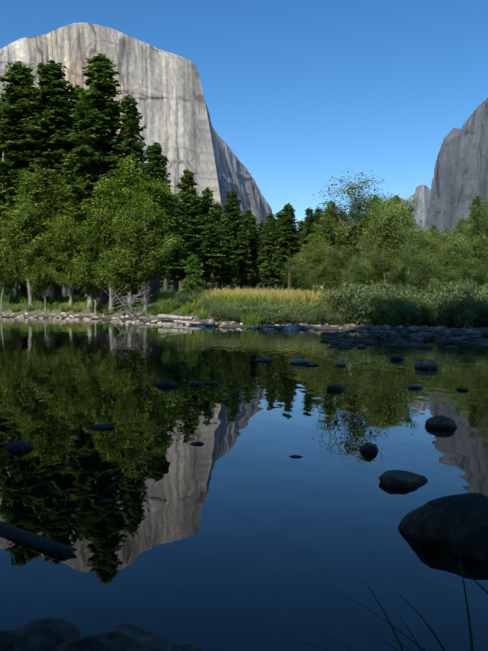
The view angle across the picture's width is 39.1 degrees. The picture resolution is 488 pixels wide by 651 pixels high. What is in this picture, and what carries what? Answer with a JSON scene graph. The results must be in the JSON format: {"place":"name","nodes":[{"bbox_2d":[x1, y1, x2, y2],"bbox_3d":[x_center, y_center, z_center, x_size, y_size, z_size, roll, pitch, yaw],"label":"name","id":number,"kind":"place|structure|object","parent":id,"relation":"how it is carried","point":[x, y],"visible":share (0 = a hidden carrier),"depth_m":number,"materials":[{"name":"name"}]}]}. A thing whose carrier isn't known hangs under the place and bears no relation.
{"place":"outdoors","nodes":[
{"label":"outdoors","id":0,"kind":"place"},
{"bbox_2d":[0,317,487,650],"bbox_3d":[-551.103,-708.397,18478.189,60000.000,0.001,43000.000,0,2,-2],"label":"river water","id":1,"kind":"structure","parent":0,"point":[240,529],"depth_m":5.53,"materials":[{"name":"liquid"}]},
{"bbox_2d":[6,354,469,502],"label":"river boulders","id":2,"kind":"object","parent":1,"relation":"in","point":[399,479],"visible":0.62,"depth_m":7.78,"materials":[{"name":"stone"}]},
{"bbox_2d":[0,492,487,561],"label":"boulders","id":3,"kind":"object","parent":1,"relation":"in","point":[448,523],"visible":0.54,"depth_m":4.09,"materials":[{"name":"stone"}]},
{"bbox_2d":[285,540,487,650],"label":"sedge","id":4,"kind":"object","parent":1,"relation":"on","point":[439,642],"visible":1,"depth_m":2.29,"materials":[{"name":"green plant"}]},
{"bbox_2d":[320,329,487,348],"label":"rocks","id":5,"kind":"object","parent":1,"relation":"on","point":[351,341],"visible":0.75,"depth_m":23.73,"materials":[{"name":"stone"}]},
{"bbox_2d":[0,294,487,333],"bbox_3d":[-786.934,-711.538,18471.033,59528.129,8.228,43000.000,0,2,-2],"label":"ground","id":6,"kind":"structure","parent":0,"point":[482,330],"depth_m":45.43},
{"bbox_2d":[0,97,14,298],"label":"incense cedar","id":7,"kind":"object","parent":6,"relation":"on","point":[3,101],"visible":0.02,"depth_m":70.49,"materials":[{"name":"green plant"}]},
{"bbox_2d":[0,243,29,310],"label":"deciduous tree","id":8,"kind":"object","parent":6,"relation":"on","point":[5,281],"visible":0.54,"depth_m":59.29,"materials":[{"name":"green plant"}]},
{"bbox_2d":[0,178,37,301],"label":"deciduous tree","id":9,"kind":"object","parent":6,"relation":"on","point":[10,295],"visible":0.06,"depth_m":61.44,"materials":[{"name":"green plant"}]},
{"bbox_2d":[0,61,48,299],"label":"conifer tree","id":10,"kind":"object","parent":6,"relation":"on","point":[18,77],"visible":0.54,"depth_m":61.86,"materials":[{"name":"green plant"}]},
{"bbox_2d":[0,194,61,306],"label":"deciduous tree","id":11,"kind":"object","parent":6,"relation":"on","point":[19,239],"visible":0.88,"depth_m":57.21,"materials":[{"name":"green plant"}]},
{"bbox_2d":[20,256,59,309],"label":"deciduous tree","id":12,"kind":"object","parent":6,"relation":"on","point":[40,280],"visible":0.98,"depth_m":56.37,"materials":[{"name":"green plant"}]},
{"bbox_2d":[1,60,82,299],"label":"conifer tree","id":13,"kind":"object","parent":6,"relation":"on","point":[52,128],"visible":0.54,"depth_m":60.88,"materials":[{"name":"green plant"}]},
{"bbox_2d":[7,159,80,299],"bbox_3d":[-17.022,-8.319,60.128,7.973,12.586,8.596,1,2,25],"label":"deciduous tree","id":14,"kind":"object","parent":6,"relation":"on","point":[33,191],"visible":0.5,"depth_m":59.20,"materials":[{"name":"green plant"}]},
{"bbox_2d":[37,210,87,305],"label":"deciduous tree","id":15,"kind":"object","parent":6,"relation":"on","point":[62,282],"visible":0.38,"depth_m":55.78,"materials":[{"name":"green plant"}]},
{"bbox_2d":[49,84,97,300],"bbox_3d":[-15.518,-12.211,64.200,7.109,20.124,6.664,-1,2,-23],"label":"conifer tree","id":16,"kind":"object","parent":6,"relation":"on","point":[76,92],"visible":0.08,"depth_m":63.14,"materials":[{"name":"green plant"}]},
{"bbox_2d":[44,174,124,307],"bbox_3d":[-12.684,-6.854,55.617,7.467,10.932,6.926,2,3,44],"label":"deciduous tree","id":17,"kind":"object","parent":6,"relation":"on","point":[78,204],"visible":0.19,"depth_m":54.32,"materials":[{"name":"green plant"}]},
{"bbox_2d":[70,254,112,315],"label":"deciduous tree","id":18,"kind":"object","parent":6,"relation":"on","point":[90,291],"visible":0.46,"depth_m":51.91,"materials":[{"name":"green plant"}]},
{"bbox_2d":[53,53,137,303],"bbox_3d":[-11.588,-11.800,55.741,7.294,20.149,7.288,1,3,34],"label":"conifer tree","id":19,"kind":"object","parent":6,"relation":"on","point":[94,154],"visible":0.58,"depth_m":54.56,"materials":[{"name":"green plant"}]},
{"bbox_2d":[68,202,126,311],"bbox_3d":[-10.207,-4.914,51.571,5.297,8.445,5.518,2,3,35],"label":"deciduous tree","id":20,"kind":"object","parent":6,"relation":"on","point":[90,247],"visible":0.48,"depth_m":50.74,"materials":[{"name":"green plant"}]},
{"bbox_2d":[0,618,203,650],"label":"shore boulders","id":21,"kind":"object","parent":6,"relation":"on","point":[48,634],"visible":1,"depth_m":2.80,"materials":[{"name":"stone"}]},
{"bbox_2d":[93,244,153,315],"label":"deciduous tree","id":22,"kind":"object","parent":6,"relation":"on","point":[123,271],"visible":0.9,"depth_m":46.66,"materials":[{"name":"green plant"}]},
{"bbox_2d":[109,94,148,297],"bbox_3d":[-9.094,-10.167,55.654,5.140,16.792,5.591,0,2,-4],"label":"incense cedar","id":23,"kind":"object","parent":6,"relation":"on","point":[131,146],"visible":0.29,"depth_m":54.84,"materials":[{"name":"green plant"}]},
{"bbox_2d":[101,281,156,321],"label":"dead branches","id":24,"kind":"object","parent":6,"relation":"on","point":[124,304],"visible":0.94,"depth_m":44.35,"materials":[{"name":"wood"}]},
{"bbox_2d":[80,153,182,309],"bbox_3d":[-8.444,-6.891,50.809,7.655,11.714,7.348,-1,3,-29],"label":"deciduous tree","id":25,"kind":"object","parent":6,"relation":"on","point":[132,180],"visible":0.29,"depth_m":49.69,"materials":[{"name":"green plant"}]},
{"bbox_2d":[105,192,183,313],"bbox_3d":[-6.683,-4.901,47.480,5.838,8.548,5.415,2,3,42],"label":"deciduous tree","id":26,"kind":"object","parent":6,"relation":"on","point":[134,235],"visible":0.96,"depth_m":46.73,"materials":[{"name":"green plant"}]},
{"bbox_2d":[0,22,300,293],"bbox_3d":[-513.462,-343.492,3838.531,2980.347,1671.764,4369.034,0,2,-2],"label":"cliff","id":27,"kind":"structure","parent":6,"relation":"on","point":[164,88],"depth_m":2562.77,"materials":[{"name":"stone"}]},
{"bbox_2d":[141,161,172,304],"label":"incense cedar","id":28,"kind":"object","parent":6,"relation":"on","point":[150,169],"visible":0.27,"depth_m":50.39,"materials":[{"name":"green plant"}]},
{"bbox_2d":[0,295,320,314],"bbox_3d":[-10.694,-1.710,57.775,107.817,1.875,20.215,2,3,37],"label":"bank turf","id":29,"kind":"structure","parent":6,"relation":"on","point":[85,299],"depth_m":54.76,"materials":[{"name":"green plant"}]},
{"bbox_2d":[0,291,318,324],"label":"bank sedges","id":30,"kind":"object","parent":29,"relation":"on","point":[161,297],"visible":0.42,"depth_m":48.83,"materials":[{"name":"green plant"}]},
{"bbox_2d":[140,142,184,293],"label":"conifer tree","id":31,"kind":"object","parent":6,"relation":"on","point":[155,156],"visible":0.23,"depth_m":67.11,"materials":[{"name":"green plant"}]},
{"bbox_2d":[161,189,178,290],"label":"conifer tree","id":32,"kind":"object","parent":6,"relation":"on","point":[165,287],"depth_m":104.17,"materials":[{"name":"green plant"}]},
{"bbox_2d":[127,305,215,324],"bbox_3d":[-4.591,-0.502,40.827,1.310,1.340,10.988,-1,3,-34],"label":"driftwood","id":33,"kind":"object","parent":6,"relation":"on","point":[174,317],"visible":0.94,"depth_m":40.74,"materials":[{"name":"grey wood"}]},
{"bbox_2d":[168,194,190,291],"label":"conifer tree","id":34,"kind":"object","parent":6,"relation":"on","point":[175,284],"visible":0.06,"depth_m":110.99,"materials":[{"name":"green plant"}]},
{"bbox_2d":[165,201,202,289],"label":"conifer tree","id":35,"kind":"object","parent":6,"relation":"on","point":[185,229],"visible":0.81,"depth_m":96.72,"materials":[{"name":"green plant"}]},
{"bbox_2d":[173,291,199,304],"bbox_3d":[-3.956,-1.823,47.047,1.844,1.071,1.992,0,2,-1],"label":"shrub","id":36,"kind":"object","parent":6,"relation":"on","point":[180,298],"visible":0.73,"depth_m":46.69,"materials":[{"name":"green plant"}]},
{"bbox_2d":[175,169,209,284],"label":"conifer tree","id":37,"kind":"object","parent":6,"relation":"on","point":[188,192],"visible":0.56,"depth_m":118.02,"materials":[{"name":"green plant"}]},
{"bbox_2d":[177,254,212,292],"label":"young conifer","id":38,"kind":"object","parent":6,"relation":"on","point":[193,280],"visible":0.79,"depth_m":91.22,"materials":[{"name":"green plant"}]},
{"bbox_2d":[196,187,220,289],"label":"incense cedar","id":39,"kind":"object","parent":6,"relation":"on","point":[207,200],"visible":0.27,"depth_m":124.80,"materials":[{"name":"green plant"}]},
{"bbox_2d":[200,297,225,308],"bbox_3d":[-1.967,-1.315,43.180,1.769,1.075,1.770,0,2,5],"label":"shrub","id":40,"kind":"object","parent":6,"relation":"on","point":[210,300],"visible":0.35,"depth_m":42.99,"materials":[{"name":"green plant"}]},
{"bbox_2d":[197,208,232,290],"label":"conifer tree","id":41,"kind":"object","parent":6,"relation":"on","point":[212,241],"visible":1,"depth_m":103.78,"materials":[{"name":"green plant"}]},
{"bbox_2d":[201,202,229,289],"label":"incense cedar","id":42,"kind":"object","parent":6,"relation":"on","point":[217,206],"visible":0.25,"depth_m":148.72,"materials":[{"name":"green plant"}]},
{"bbox_2d":[68,287,369,324],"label":"meadow grass","id":43,"kind":"structure","parent":6,"relation":"on","point":[278,294],"depth_m":49.70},
{"bbox_2d":[209,303,238,321],"bbox_3d":[-1.134,-0.692,39.389,1.880,1.218,2.122,0,2,1],"label":"shrub","id":44,"kind":"object","parent":6,"relation":"on","point":[219,315],"visible":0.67,"depth_m":38.93,"materials":[{"name":"green plant"}]},
{"bbox_2d":[210,217,239,288],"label":"conifer tree","id":45,"kind":"object","parent":6,"relation":"on","point":[227,273],"visible":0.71,"depth_m":110.98,"materials":[{"name":"green plant"}]},
{"bbox_2d":[215,189,251,289],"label":"conifer tree","id":46,"kind":"object","parent":6,"relation":"on","point":[232,208],"visible":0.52,"depth_m":130.70,"materials":[{"name":"green plant"}]},
{"bbox_2d":[0,312,481,333],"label":"bank cobbles","id":47,"kind":"object","parent":6,"relation":"on","point":[295,326],"visible":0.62,"depth_m":33.75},
{"bbox_2d":[231,224,256,288],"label":"incense cedar","id":48,"kind":"object","parent":6,"relation":"on","point":[243,269],"visible":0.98,"depth_m":119.01,"materials":[{"name":"green plant"}]},
{"bbox_2d":[230,209,257,290],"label":"conifer tree","id":49,"kind":"object","parent":6,"relation":"on","point":[246,213],"visible":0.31,"depth_m":158.75,"materials":[{"name":"green plant"}]},
{"bbox_2d":[245,214,263,289],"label":"conifer tree","id":50,"kind":"object","parent":6,"relation":"on","point":[253,236],"visible":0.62,"depth_m":141.08,"materials":[{"name":"green plant"}]},
{"bbox_2d":[234,301,282,318],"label":"willow","id":51,"kind":"object","parent":6,"relation":"on","point":[250,306],"visible":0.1,"depth_m":36.73,"materials":[{"name":"green plant"}]},
{"bbox_2d":[256,221,263,290],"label":"conifer tree","id":52,"kind":"object","parent":6,"relation":"on","point":[261,224],"visible":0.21,"depth_m":169.09,"materials":[{"name":"green plant"}]},
{"bbox_2d":[252,220,269,290],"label":"conifer tree","id":53,"kind":"object","parent":6,"relation":"on","point":[261,253],"visible":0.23,"depth_m":124.45,"materials":[{"name":"green plant"}]},
{"bbox_2d":[257,212,285,289],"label":"conifer tree","id":54,"kind":"object","parent":6,"relation":"on","point":[269,270],"visible":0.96,"depth_m":91.40,"materials":[{"name":"green plant"}]},
{"bbox_2d":[256,305,294,325],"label":"willow","id":55,"kind":"object","parent":6,"relation":"on","point":[269,319],"visible":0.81,"depth_m":35.63,"materials":[{"name":"green plant"}]},
{"bbox_2d":[269,211,292,289],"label":"conifer tree","id":56,"kind":"object","parent":6,"relation":"on","point":[279,216],"visible":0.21,"depth_m":111.20,"materials":[{"name":"green plant"}]},
{"bbox_2d":[272,203,303,289],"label":"conifer tree","id":57,"kind":"object","parent":6,"relation":"on","point":[290,233],"visible":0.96,"depth_m":85.42,"materials":[{"name":"green plant"}]},
{"bbox_2d":[284,236,300,290],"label":"incense cedar","id":58,"kind":"object","parent":6,"relation":"on","point":[293,284],"visible":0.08,"depth_m":117.50,"materials":[{"name":"green plant"}]},
{"bbox_2d":[279,253,316,291],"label":"tree","id":59,"kind":"object","parent":6,"relation":"on","point":[304,286],"visible":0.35,"depth_m":65.74,"materials":[{"name":"green plant"}]},
{"bbox_2d":[290,310,323,324],"bbox_3d":[3.201,-0.307,36.315,1.828,0.986,1.574,2,3,45],"label":"bush","id":60,"kind":"object","parent":6,"relation":"on","point":[307,320],"visible":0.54,"depth_m":35.96,"materials":[{"name":"green plant"}]},
{"bbox_2d":[296,207,318,289],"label":"incense cedar","id":61,"kind":"object","parent":6,"relation":"on","point":[310,220],"visible":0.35,"depth_m":79.56,"materials":[{"name":"green plant"}]},
{"bbox_2d":[297,300,333,311],"bbox_3d":[4.021,-0.790,38.440,2.609,1.376,2.351,-1,3,-33],"label":"bush","id":62,"kind":"object","parent":6,"relation":"on","point":[313,305],"visible":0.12,"depth_m":38.13,"materials":[{"name":"green plant"}]},
{"bbox_2d":[291,242,340,291],"bbox_3d":[6.392,-4.564,57.969,5.060,5.333,4.608,-1,2,-18],"label":"cottonwood","id":63,"kind":"object","parent":6,"relation":"on","point":[321,258],"visible":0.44,"depth_m":57.56,"materials":[{"name":"green plant"}]},
{"bbox_2d":[296,306,336,324],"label":"willow","id":64,"kind":"object","parent":6,"relation":"on","point":[323,321],"visible":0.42,"depth_m":36.31,"materials":[{"name":"green plant"}]},
{"bbox_2d":[314,207,322,232],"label":"conifer tree","id":65,"kind":"object","parent":6,"relation":"on","point":[317,211],"visible":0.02,"depth_m":127.00,"materials":[{"name":"green plant"}]},
{"bbox_2d":[306,263,339,294],"bbox_3d":[5.716,-3.025,50.079,2.663,3.082,2.924,1,2,24],"label":"bush","id":66,"kind":"object","parent":6,"relation":"on","point":[318,276],"visible":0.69,"depth_m":49.80,"materials":[{"name":"green plant"}]},
{"bbox_2d":[294,219,363,286],"bbox_3d":[8.211,-5.923,63.878,6.692,7.746,7.349,-2,3,-38],"label":"cottonwood","id":67,"kind":"object","parent":6,"relation":"on","point":[318,239],"visible":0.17,"depth_m":63.10,"materials":[{"name":"green plant"}]},
{"bbox_2d":[319,201,338,286],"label":"conifer tree","id":68,"kind":"object","parent":6,"relation":"on","point":[331,218],"visible":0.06,"depth_m":87.42,"materials":[{"name":"green plant"}]},
{"bbox_2d":[321,308,355,324],"bbox_3d":[5.034,-0.384,36.383,1.919,1.176,2.034,-1,2,-18],"label":"bush","id":69,"kind":"object","parent":6,"relation":"on","point":[336,319],"visible":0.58,"depth_m":35.88,"materials":[{"name":"green plant"}]},
{"bbox_2d":[312,289,368,308],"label":"willow","id":70,"kind":"object","parent":6,"relation":"on","point":[327,299],"visible":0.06,"depth_m":38.35,"materials":[{"name":"green plant"}]},
{"bbox_2d":[320,244,373,293],"bbox_3d":[7.079,-3.568,48.219,4.118,4.341,3.750,1,2,19],"label":"cottonwood","id":71,"kind":"object","parent":6,"relation":"on","point":[341,259],"visible":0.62,"depth_m":48.17,"materials":[{"name":"green plant"}]},
{"bbox_2d":[310,170,398,259],"bbox_3d":[8.320,-6.659,52.080,6.897,10.269,6.220,-1,3,-33],"label":"cottonwood","id":72,"kind":"object","parent":6,"relation":"on","point":[335,237],"visible":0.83,"depth_m":51.55,"materials":[{"name":"green plant"}]},
{"bbox_2d":[336,258,379,286],"bbox_3d":[7.381,-2.859,44.094,2.950,3.110,2.687,-1,2,-26],"label":"bush","id":73,"kind":"object","parent":6,"relation":"on","point":[362,272],"visible":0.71,"depth_m":43.83,"materials":[{"name":"green plant"}]},
{"bbox_2d":[347,242,374,283],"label":"tree","id":74,"kind":"object","parent":6,"relation":"on","point":[361,255],"visible":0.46,"depth_m":45.70,"materials":[{"name":"green plant"}]},
{"bbox_2d":[340,281,381,296],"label":"willow","id":75,"kind":"object","parent":6,"relation":"on","point":[354,288],"visible":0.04,"depth_m":40.71,"materials":[{"name":"green plant"}]},
{"bbox_2d":[322,280,405,325],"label":"willow","id":76,"kind":"object","parent":6,"relation":"on","point":[365,319],"visible":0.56,"depth_m":35.52,"materials":[{"name":"green plant"}]},
{"bbox_2d":[324,203,422,283],"bbox_3d":[10.579,-5.885,55.945,8.051,8.487,7.332,0,2,-2],"label":"cottonwood","id":77,"kind":"object","parent":6,"relation":"on","point":[375,222],"visible":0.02,"depth_m":55.68,"materials":[{"name":"green plant"}]},
{"bbox_2d":[354,204,411,285],"bbox_3d":[9.875,-5.034,48.861,3.962,7.271,4.124,-1,3,-34],"label":"cottonwood","id":78,"kind":"object","parent":6,"relation":"on","point":[385,229],"visible":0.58,"depth_m":48.19,"materials":[{"name":"green plant"}]},
{"bbox_2d":[364,247,403,289],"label":"tree","id":79,"kind":"object","parent":6,"relation":"on","point":[385,266],"visible":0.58,"depth_m":47.16,"materials":[{"name":"green plant"}]},
{"bbox_2d":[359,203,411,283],"bbox_3d":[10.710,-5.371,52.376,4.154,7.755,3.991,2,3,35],"label":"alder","id":80,"kind":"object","parent":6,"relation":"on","point":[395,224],"visible":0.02,"depth_m":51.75,"materials":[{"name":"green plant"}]},
{"bbox_2d":[371,192,416,234],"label":"tree","id":81,"kind":"object","parent":6,"relation":"on","point":[394,204],"visible":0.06,"depth_m":60.82,"materials":[{"name":"green plant"}]},
{"bbox_2d":[366,193,424,233],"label":"cottonwood","id":82,"kind":"object","parent":6,"relation":"on","point":[412,210],"visible":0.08,"depth_m":66.63,"materials":[{"name":"green plant"}]},
{"bbox_2d":[366,291,425,324],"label":"willow","id":83,"kind":"object","parent":6,"relation":"on","point":[397,299],"visible":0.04,"depth_m":34.26,"materials":[{"name":"green plant"}]},
{"bbox_2d":[376,281,415,295],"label":"willow","id":84,"kind":"object","parent":6,"relation":"on","point":[399,286],"visible":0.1,"depth_m":40.32,"materials":[{"name":"green plant"}]},
{"bbox_2d":[370,300,426,326],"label":"willow","id":85,"kind":"object","parent":6,"relation":"on","point":[401,315],"visible":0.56,"depth_m":33.17,"materials":[{"name":"green plant"}]},
{"bbox_2d":[384,263,419,289],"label":"cottonwood","id":86,"kind":"object","parent":6,"relation":"on","point":[397,275],"visible":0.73,"depth_m":43.06,"materials":[{"name":"green plant"}]},
{"bbox_2d":[378,297,431,326],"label":"willow","id":87,"kind":"object","parent":6,"relation":"on","point":[418,318],"visible":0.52,"depth_m":32.97,"materials":[{"name":"green plant"}]},
{"bbox_2d":[396,241,418,287],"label":"tree","id":88,"kind":"object","parent":6,"relation":"on","point":[403,250],"visible":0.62,"depth_m":44.18,"materials":[{"name":"green plant"}]},
{"bbox_2d":[399,242,430,293],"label":"alder","id":89,"kind":"object","parent":6,"relation":"on","point":[420,263],"visible":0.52,"depth_m":44.49,"materials":[{"name":"green plant"}]},
{"bbox_2d":[397,228,440,291],"bbox_3d":[13.316,-4.657,54.264,5.339,6.180,5.863,1,3,29],"label":"cottonwood","id":90,"kind":"object","parent":6,"relation":"on","point":[419,243],"visible":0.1,"depth_m":53.60,"materials":[{"name":"green plant"}]},
{"bbox_2d":[412,185,430,230],"bbox_3d":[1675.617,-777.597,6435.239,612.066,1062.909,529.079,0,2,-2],"label":"rock spire","id":91,"kind":"structure","parent":6,"relation":"on","point":[422,191],"depth_m":6342.48,"materials":[{"name":"stone"}]},
{"bbox_2d":[412,233,440,293],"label":"alder","id":92,"kind":"object","parent":6,"relation":"on","point":[425,243],"visible":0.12,"depth_m":54.01,"materials":[{"name":"green plant"}]},
{"bbox_2d":[387,284,471,321],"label":"willow","id":93,"kind":"object","parent":6,"relation":"on","point":[420,299],"visible":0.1,"depth_m":34.52,"materials":[{"name":"green plant"}]},
{"bbox_2d":[419,256,442,290],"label":"cottonwood","id":94,"kind":"object","parent":6,"relation":"on","point":[430,270],"visible":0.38,"depth_m":45.78,"materials":[{"name":"green plant"}]},
{"bbox_2d":[418,231,463,280],"bbox_3d":[15.756,-4.338,52.254,5.449,5.744,4.962,-1,2,-24],"label":"cottonwood","id":95,"kind":"object","parent":6,"relation":"on","point":[435,250],"visible":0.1,"depth_m":52.14,"materials":[{"name":"green plant"}]},
{"bbox_2d":[426,264,463,287],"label":"cottonwood","id":96,"kind":"object","parent":6,"relation":"on","point":[438,273],"visible":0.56,"depth_m":42.28,"materials":[{"name":"green plant"}]},
{"bbox_2d":[421,298,477,327],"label":"willow","id":97,"kind":"object","parent":6,"relation":"on","point":[444,315],"visible":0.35,"depth_m":32.18,"materials":[{"name":"green plant"}]},
{"bbox_2d":[423,276,475,297],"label":"willow","id":98,"kind":"object","parent":6,"relation":"on","point":[438,285],"visible":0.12,"depth_m":38.52,"materials":[{"name":"green plant"}]},
{"bbox_2d":[431,235,475,285],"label":"tree","id":99,"kind":"object","parent":6,"relation":"on","point":[446,256],"visible":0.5,"depth_m":45.48,"materials":[{"name":"green plant"}]},
{"bbox_2d":[423,98,487,236],"bbox_3d":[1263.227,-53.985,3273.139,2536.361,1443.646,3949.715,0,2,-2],"label":"cliff","id":100,"kind":"structure","parent":6,"relation":"on","point":[459,180],"depth_m":2066.01,"materials":[{"name":"stone"}]},
{"bbox_2d":[423,283,487,324],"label":"willow","id":101,"kind":"object","parent":6,"relation":"on","point":[468,293],"visible":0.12,"depth_m":32.65,"materials":[{"name":"green plant"}]},
{"bbox_2d":[426,294,487,327],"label":"willow","id":102,"kind":"object","parent":6,"relation":"on","point":[469,321],"visible":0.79,"depth_m":31.70,"materials":[{"name":"green plant"}]},
{"bbox_2d":[447,213,471,244],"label":"cottonwood","id":103,"kind":"object","parent":6,"relation":"on","point":[460,226],"visible":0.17,"depth_m":54.20,"materials":[{"name":"green plant"}]},
{"bbox_2d":[452,237,474,281],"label":"cottonwood","id":104,"kind":"object","parent":6,"relation":"on","point":[463,254],"visible":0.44,"depth_m":45.04,"materials":[{"name":"green plant"}]},
{"bbox_2d":[453,257,487,288],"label":"tree","id":105,"kind":"object","parent":6,"relation":"on","point":[475,274],"visible":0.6,"depth_m":44.13,"materials":[{"name":"green plant"}]},
{"bbox_2d":[456,220,485,284],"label":"alder","id":106,"kind":"object","parent":6,"relation":"on","point":[465,231],"visible":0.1,"depth_m":49.26,"materials":[{"name":"green plant"}]},
{"bbox_2d":[457,299,487,326],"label":"willow","id":107,"kind":"object","parent":6,"relation":"on","point":[485,323],"visible":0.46,"depth_m":31.79,"materials":[{"name":"green plant"}]},
{"bbox_2d":[464,197,487,282],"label":"tree","id":108,"kind":"object","parent":6,"relation":"on","point":[481,228],"visible":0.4,"depth_m":47.31,"materials":[{"name":"green plant"}]},
{"bbox_2d":[465,230,487,285],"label":"tree","id":109,"kind":"object","parent":6,"relation":"on","point":[479,249],"visible":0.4,"depth_m":46.60,"materials":[{"name":"green plant"}]},
{"bbox_2d":[0,0,487,286],"label":"sky","id":110,"kind":"structure","parent":0,"point":[302,92],"materials":[{"name":"blue"}]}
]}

